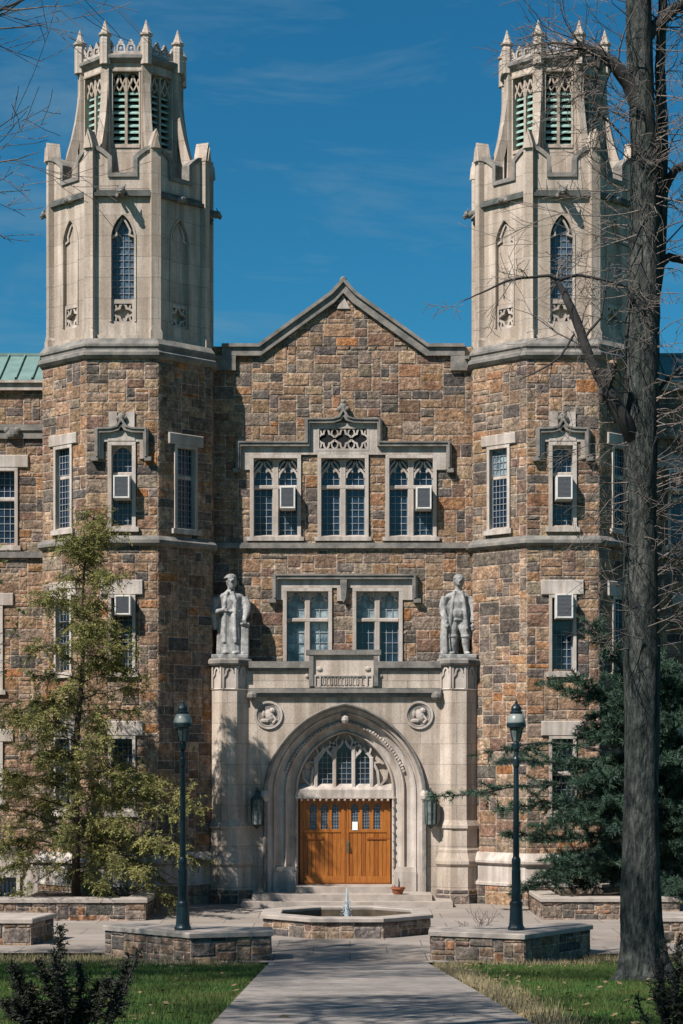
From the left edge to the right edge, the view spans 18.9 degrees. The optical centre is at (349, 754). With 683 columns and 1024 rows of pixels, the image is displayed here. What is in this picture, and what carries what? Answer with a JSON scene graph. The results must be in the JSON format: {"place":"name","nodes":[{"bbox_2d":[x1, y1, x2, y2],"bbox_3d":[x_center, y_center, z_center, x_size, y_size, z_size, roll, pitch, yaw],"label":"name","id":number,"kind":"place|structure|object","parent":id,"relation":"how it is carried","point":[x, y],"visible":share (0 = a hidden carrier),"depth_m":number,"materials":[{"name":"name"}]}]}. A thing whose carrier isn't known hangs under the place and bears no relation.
{"place":"outdoors","nodes":[
{"label":"outdoors","id":0,"kind":"place"},
{"bbox_2d":[0,904,682,962],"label":"plaza paving","id":1,"kind":"structure","parent":0,"point":[85,936],"depth_m":44.46,"materials":[{"name":"grey concrete"}]},
{"bbox_2d":[0,913,56,944],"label":"garden wall","id":2,"kind":"structure","parent":1,"relation":"on","point":[25,928],"depth_m":42.92,"materials":[{"name":"stone"}]},
{"bbox_2d":[27,891,131,896],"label":"planter soil","id":3,"kind":"structure","parent":1,"relation":"on","point":[49,894],"depth_m":53.49,"materials":[{"name":"brown soil"}]},
{"bbox_2d":[0,499,216,914],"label":"feathery tree","id":4,"kind":"object","parent":3,"relation":"on","point":[73,836],"visible":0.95,"depth_m":50.92,"materials":[{"name":"green plant"}]},
{"bbox_2d":[0,889,162,920],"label":"garden wall","id":5,"kind":"structure","parent":1,"relation":"on","point":[138,906],"depth_m":49.29,"materials":[{"name":"stone"}]},
{"bbox_2d":[102,922,273,963],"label":"garden wall","id":6,"kind":"structure","parent":1,"relation":"on","point":[167,942],"depth_m":39.63,"materials":[{"name":"stone"}]},
{"bbox_2d":[173,699,192,930],"bbox_3d":[-3.250,1.153,39.850,0.380,4.493,0.374,0,0,0],"label":"lamp post","id":7,"kind":"object","parent":6,"relation":"on","point":[182,724],"visible":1,"depth_m":39.78,"materials":[{"name":"black metal"}]},
{"bbox_2d":[260,889,432,938],"bbox_3d":[-0.070,3.510,46.300,3.840,1.020,3.840,0,0,0],"label":"fountain","id":8,"kind":"object","parent":1,"relation":"on","point":[346,921],"visible":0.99,"depth_m":44.93,"materials":[{"name":"stone"}]},
{"bbox_2d":[455,907,499,925],"bbox_3d":[2.599,3.530,41.849,0.920,0.947,0.593,0,0,0],"label":"bare sapling","id":9,"kind":"object","parent":1,"relation":"on","point":[481,922],"visible":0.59,"depth_m":41.94,"materials":[{"name":"plant"}]},
{"bbox_2d":[428,922,592,963],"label":"garden wall","id":10,"kind":"structure","parent":1,"relation":"on","point":[549,942],"depth_m":39.55,"materials":[{"name":"stone"}]},
{"bbox_2d":[500,699,532,930],"bbox_3d":[3.230,1.153,39.850,0.534,4.493,0.379,0,0,34],"label":"lamp post","id":11,"kind":"object","parent":10,"relation":"on","point":[516,724],"visible":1,"depth_m":39.78,"materials":[{"name":"black metal"}]},
{"bbox_2d":[558,892,619,895],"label":"planter soil","id":12,"kind":"structure","parent":1,"relation":"on","point":[611,894],"depth_m":53.49,"materials":[{"name":"brown soil"}]},
{"bbox_2d":[424,613,682,900],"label":"pine tree","id":13,"kind":"object","parent":12,"relation":"on","point":[600,778],"visible":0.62,"depth_m":51.09,"materials":[{"name":"green plant"}]},
{"bbox_2d":[526,889,681,919],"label":"garden wall","id":14,"kind":"structure","parent":1,"relation":"on","point":[545,904],"depth_m":49.59,"materials":[{"name":"stone"}]},
{"bbox_2d":[662,911,682,942],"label":"garden wall","id":15,"kind":"structure","parent":1,"relation":"on","point":[673,924],"depth_m":43.37,"materials":[{"name":"stone"}]},
{"bbox_2d":[0,899,682,1023],"bbox_3d":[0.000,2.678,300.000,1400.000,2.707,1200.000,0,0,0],"label":"lawn ground","id":16,"kind":"structure","parent":0,"point":[266,964],"depth_m":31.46,"materials":[{"name":"green plant"}]},
{"bbox_2d":[0,540,67,695],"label":"bare tree","id":17,"kind":"object","parent":16,"relation":"on","point":[19,637],"visible":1,"depth_m":49.66,"materials":[{"name":"plant"}]},
{"bbox_2d":[0,922,144,1023],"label":"yew shrub","id":18,"kind":"object","parent":16,"relation":"on","point":[29,1008],"visible":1,"depth_m":17.43,"materials":[{"name":"green plant"}]},
{"bbox_2d":[0,0,158,243],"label":"bare tree","id":19,"kind":"object","parent":16,"relation":"on","point":[14,4],"visible":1,"depth_m":31.08,"materials":[{"name":"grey plant"}]},
{"bbox_2d":[0,961,672,1023],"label":"fallen leaves","id":20,"kind":"object","parent":16,"relation":"on","point":[285,1016],"visible":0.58,"depth_m":26.46,"materials":[{"name":"brown plant"}]},
{"bbox_2d":[0,20,682,907],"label":"gothic hall","id":21,"kind":"structure","parent":16,"relation":"on","point":[334,704],"depth_m":55.09,"materials":[{"name":"stone"}]},
{"bbox_2d":[0,593,13,694],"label":"window","id":22,"kind":"structure","parent":21,"relation":"in","point":[6,599],"depth_m":57.24,"materials":[{"name":"stone"}]},
{"bbox_2d":[0,729,13,804],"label":"window","id":23,"kind":"structure","parent":21,"relation":"in","point":[6,737],"depth_m":57.23,"materials":[{"name":"stone"}]},
{"bbox_2d":[0,868,22,896],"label":"basement window","id":24,"kind":"structure","parent":21,"relation":"in","point":[7,886],"depth_m":57.19,"materials":[{"name":"stone"}]},
{"bbox_2d":[0,455,28,550],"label":"window","id":25,"kind":"structure","parent":21,"relation":"in","point":[9,464],"depth_m":57.51,"materials":[{"name":"glass"}]},
{"bbox_2d":[49,581,76,677],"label":"window","id":26,"kind":"structure","parent":21,"relation":"in","point":[56,621],"depth_m":54.81,"materials":[{"name":"stone"}]},
{"bbox_2d":[51,721,74,816],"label":"window","id":27,"kind":"structure","parent":21,"relation":"in","point":[60,740],"depth_m":54.76,"materials":[{"name":"stone"}]},
{"bbox_2d":[49,432,77,535],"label":"window","id":28,"kind":"structure","parent":21,"relation":"in","point":[62,445],"depth_m":54.80,"materials":[{"name":"stone"}]},
{"bbox_2d":[104,430,138,531],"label":"window","id":29,"kind":"structure","parent":21,"relation":"in","point":[121,444],"depth_m":53.99,"materials":[{"name":"stone"}]},
{"bbox_2d":[100,580,142,676],"bbox_3d":[-6.011,-3.335,54.120,1.120,2.558,0.440,0,0,0],"label":"window","id":30,"kind":"structure","parent":21,"relation":"in","point":[136,588],"depth_m":53.93,"materials":[{"name":"stone"}]},
{"bbox_2d":[100,721,142,816],"bbox_3d":[-6.011,0.365,54.120,1.120,2.532,0.440,0,0,0],"label":"window","id":31,"kind":"structure","parent":21,"relation":"in","point":[127,742],"depth_m":53.93,"materials":[{"name":"stone"}]},
{"bbox_2d":[113,475,131,500],"bbox_3d":[-5.981,-7.020,53.940,0.430,0.600,0.600,0,0,0],"label":"air conditioner","id":32,"kind":"object","parent":21,"relation":"attached to","point":[122,487],"visible":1,"depth_m":53.66,"materials":[{"name":"grey metal"}]},
{"bbox_2d":[115,595,131,615],"bbox_3d":[-5.951,-3.925,53.940,0.420,0.520,0.600,0,0,0],"label":"air conditioner","id":33,"kind":"object","parent":21,"relation":"attached to","point":[123,605],"visible":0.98,"depth_m":53.65,"materials":[{"name":"grey metal"}]},
{"bbox_2d":[168,432,202,535],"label":"window","id":34,"kind":"structure","parent":21,"relation":"in","point":[186,446],"depth_m":54.77,"materials":[{"name":"stone"}]},
{"bbox_2d":[211,574,250,657],"bbox_3d":[-3.233,-3.751,55.429,1.125,2.297,0.733,0,0,0],"label":"statue","id":35,"kind":"object","parent":21,"relation":"on","point":[231,608],"visible":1,"depth_m":55.24,"materials":[{"name":"stone"}]},
{"bbox_2d":[251,788,263,828],"bbox_3d":[-2.480,1.426,55.006,0.333,1.104,0.389,0,0,23],"label":"wall lantern","id":36,"kind":"object","parent":21,"relation":"attached to","point":[257,803],"depth_m":54.87,"materials":[{"name":"green metal"}]},
{"bbox_2d":[247,455,303,540],"bbox_3d":[-2.035,-7.020,56.110,1.553,2.350,0.420,0,0,0],"label":"window","id":37,"kind":"structure","parent":21,"relation":"in","point":[268,473],"depth_m":56.15,"materials":[{"name":"glass"}]},
{"bbox_2d":[280,486,295,510],"bbox_3d":[-1.694,-6.993,55.940,0.420,0.600,0.600,0,0,0],"label":"air conditioner","id":38,"kind":"object","parent":21,"relation":"attached to","point":[287,498],"visible":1,"depth_m":55.66,"materials":[{"name":"grey metal"}]},
{"bbox_2d":[283,588,331,660],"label":"window","id":39,"kind":"structure","parent":21,"relation":"in","point":[307,612],"depth_m":56.23,"materials":[{"name":"glass"}]},
{"bbox_2d":[315,455,370,540],"bbox_3d":[-0.191,-7.020,56.110,1.553,2.350,0.420,0,0,0],"label":"window","id":40,"kind":"structure","parent":21,"relation":"in","point":[342,480],"depth_m":56.23,"materials":[{"name":"glass"}]},
{"bbox_2d":[352,822,357,829],"bbox_3d":[0.135,1.932,55.837,0.150,0.229,0.006,0,0,0],"label":"paper notice","id":41,"kind":"object","parent":21,"relation":"attached to","point":[354,825],"visible":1,"depth_m":55.83,"materials":[{"name":"white paper"}]},
{"bbox_2d":[352,588,402,660],"bbox_3d":[0.751,-3.524,56.128,1.366,2.076,0.384,0,0,0],"label":"window","id":42,"kind":"structure","parent":21,"relation":"in","point":[377,618],"depth_m":56.23,"materials":[{"name":"glass"}]},
{"bbox_2d":[391,878,404,894],"bbox_3d":[1.269,3.467,54.150,0.380,0.421,0.370,0,0,0],"label":"flower pot","id":43,"kind":"object","parent":21,"relation":"on","point":[398,890],"visible":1,"depth_m":54.03,"materials":[{"name":"ceramic"}]},
{"bbox_2d":[383,455,439,540],"bbox_3d":[1.666,-7.020,56.110,1.553,2.350,0.420,0,0,0],"label":"window","id":44,"kind":"structure","parent":21,"relation":"in","point":[403,473],"depth_m":56.15,"materials":[{"name":"glass"}]},
{"bbox_2d":[416,487,431,511],"bbox_3d":[2.008,-6.979,55.940,0.420,0.600,0.600,0,0,0],"label":"air conditioner","id":45,"kind":"object","parent":21,"relation":"attached to","point":[423,499],"visible":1,"depth_m":55.65,"materials":[{"name":"grey metal"}]},
{"bbox_2d":[424,788,436,828],"bbox_3d":[2.178,1.426,55.006,0.333,1.104,0.389,0,0,23],"label":"wall lantern","id":46,"kind":"object","parent":21,"relation":"attached to","point":[430,809],"depth_m":54.87,"materials":[{"name":"green metal"}]},
{"bbox_2d":[439,574,476,657],"bbox_3d":[2.919,-3.748,55.438,1.021,2.292,0.713,0,0,0],"label":"statue","id":47,"kind":"object","parent":21,"relation":"on","point":[456,612],"visible":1,"depth_m":55.31,"materials":[{"name":"stone"}]},
{"bbox_2d":[481,432,515,535],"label":"window","id":48,"kind":"structure","parent":21,"relation":"in","point":[498,446],"depth_m":54.77,"materials":[{"name":"stone"}]},
{"bbox_2d":[545,430,579,531],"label":"window","id":49,"kind":"structure","parent":21,"relation":"in","point":[556,515],"depth_m":53.99,"materials":[{"name":"stone"}]},
{"bbox_2d":[541,580,583,676],"bbox_3d":[5.598,-3.335,54.120,1.120,2.558,0.440,0,0,0],"label":"window","id":50,"kind":"structure","parent":21,"relation":"in","point":[562,652],"depth_m":53.93,"materials":[{"name":"stone"}]},
{"bbox_2d":[541,721,583,816],"bbox_3d":[5.598,0.365,54.120,1.120,2.532,0.440,0,0,0],"label":"window","id":51,"kind":"structure","parent":21,"relation":"in","point":[558,730],"depth_m":53.93,"materials":[{"name":"stone"}]},
{"bbox_2d":[554,475,572,501],"bbox_3d":[5.618,-7.007,53.940,0.430,0.620,0.600,0,0,0],"label":"air conditioner","id":52,"kind":"object","parent":21,"relation":"attached to","point":[563,488],"visible":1,"depth_m":53.66,"materials":[{"name":"grey metal"}]},
{"bbox_2d":[554,594,572,619],"bbox_3d":[5.618,-3.898,53.940,0.460,0.640,0.600,0,0,0],"label":"air conditioner","id":53,"kind":"object","parent":21,"relation":"attached to","point":[563,604],"visible":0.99,"depth_m":53.66,"materials":[{"name":"grey metal"}]},
{"bbox_2d":[606,432,623,534],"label":"window","id":54,"kind":"structure","parent":21,"relation":"in","point":[617,456],"depth_m":54.69,"materials":[{"name":"stone"}]},
{"bbox_2d":[607,581,622,673],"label":"window","id":55,"kind":"structure","parent":21,"relation":"in","point":[613,591],"depth_m":54.56,"materials":[{"name":"glass"}]},
{"bbox_2d":[657,455,682,550],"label":"window","id":56,"kind":"structure","parent":21,"relation":"in","point":[676,510],"depth_m":57.38,"materials":[{"name":"glass"}]},
{"bbox_2d":[664,869,682,897],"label":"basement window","id":57,"kind":"structure","parent":21,"relation":"in","point":[674,894],"depth_m":57.19,"materials":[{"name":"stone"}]},
{"bbox_2d":[667,470,682,492],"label":"air conditioner","id":58,"kind":"object","parent":21,"relation":"attached to","point":[668,485],"visible":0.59,"depth_m":56.96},
{"bbox_2d":[672,593,682,655],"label":"window","id":59,"kind":"structure","parent":21,"relation":"in","point":[677,600],"depth_m":57.23,"materials":[{"name":"glass"}]},
{"bbox_2d":[0,950,682,1023],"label":"dry grass","id":60,"kind":"structure","parent":16,"relation":"on","point":[519,1007],"depth_m":31.44,"materials":[{"name":"plant"}]},
{"bbox_2d":[422,0,682,981],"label":"bare tree","id":61,"kind":"object","parent":16,"relation":"on","point":[638,410],"visible":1,"depth_m":30.77,"materials":[{"name":"grey plant"}]},
{"bbox_2d":[629,931,682,1023],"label":"yew shrub","id":62,"kind":"object","parent":16,"relation":"on","point":[671,999],"visible":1,"depth_m":18.48,"materials":[{"name":"green plant"}]},
{"bbox_2d":[0,0,682,352],"label":"sky","id":63,"kind":"structure","parent":0,"point":[342,136],"materials":[{"name":"blue"}]},
{"bbox_2d":[212,962,533,1023],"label":"path","id":64,"kind":"structure","parent":0,"point":[380,993],"depth_m":24.33,"materials":[{"name":"concrete"}]}
]}

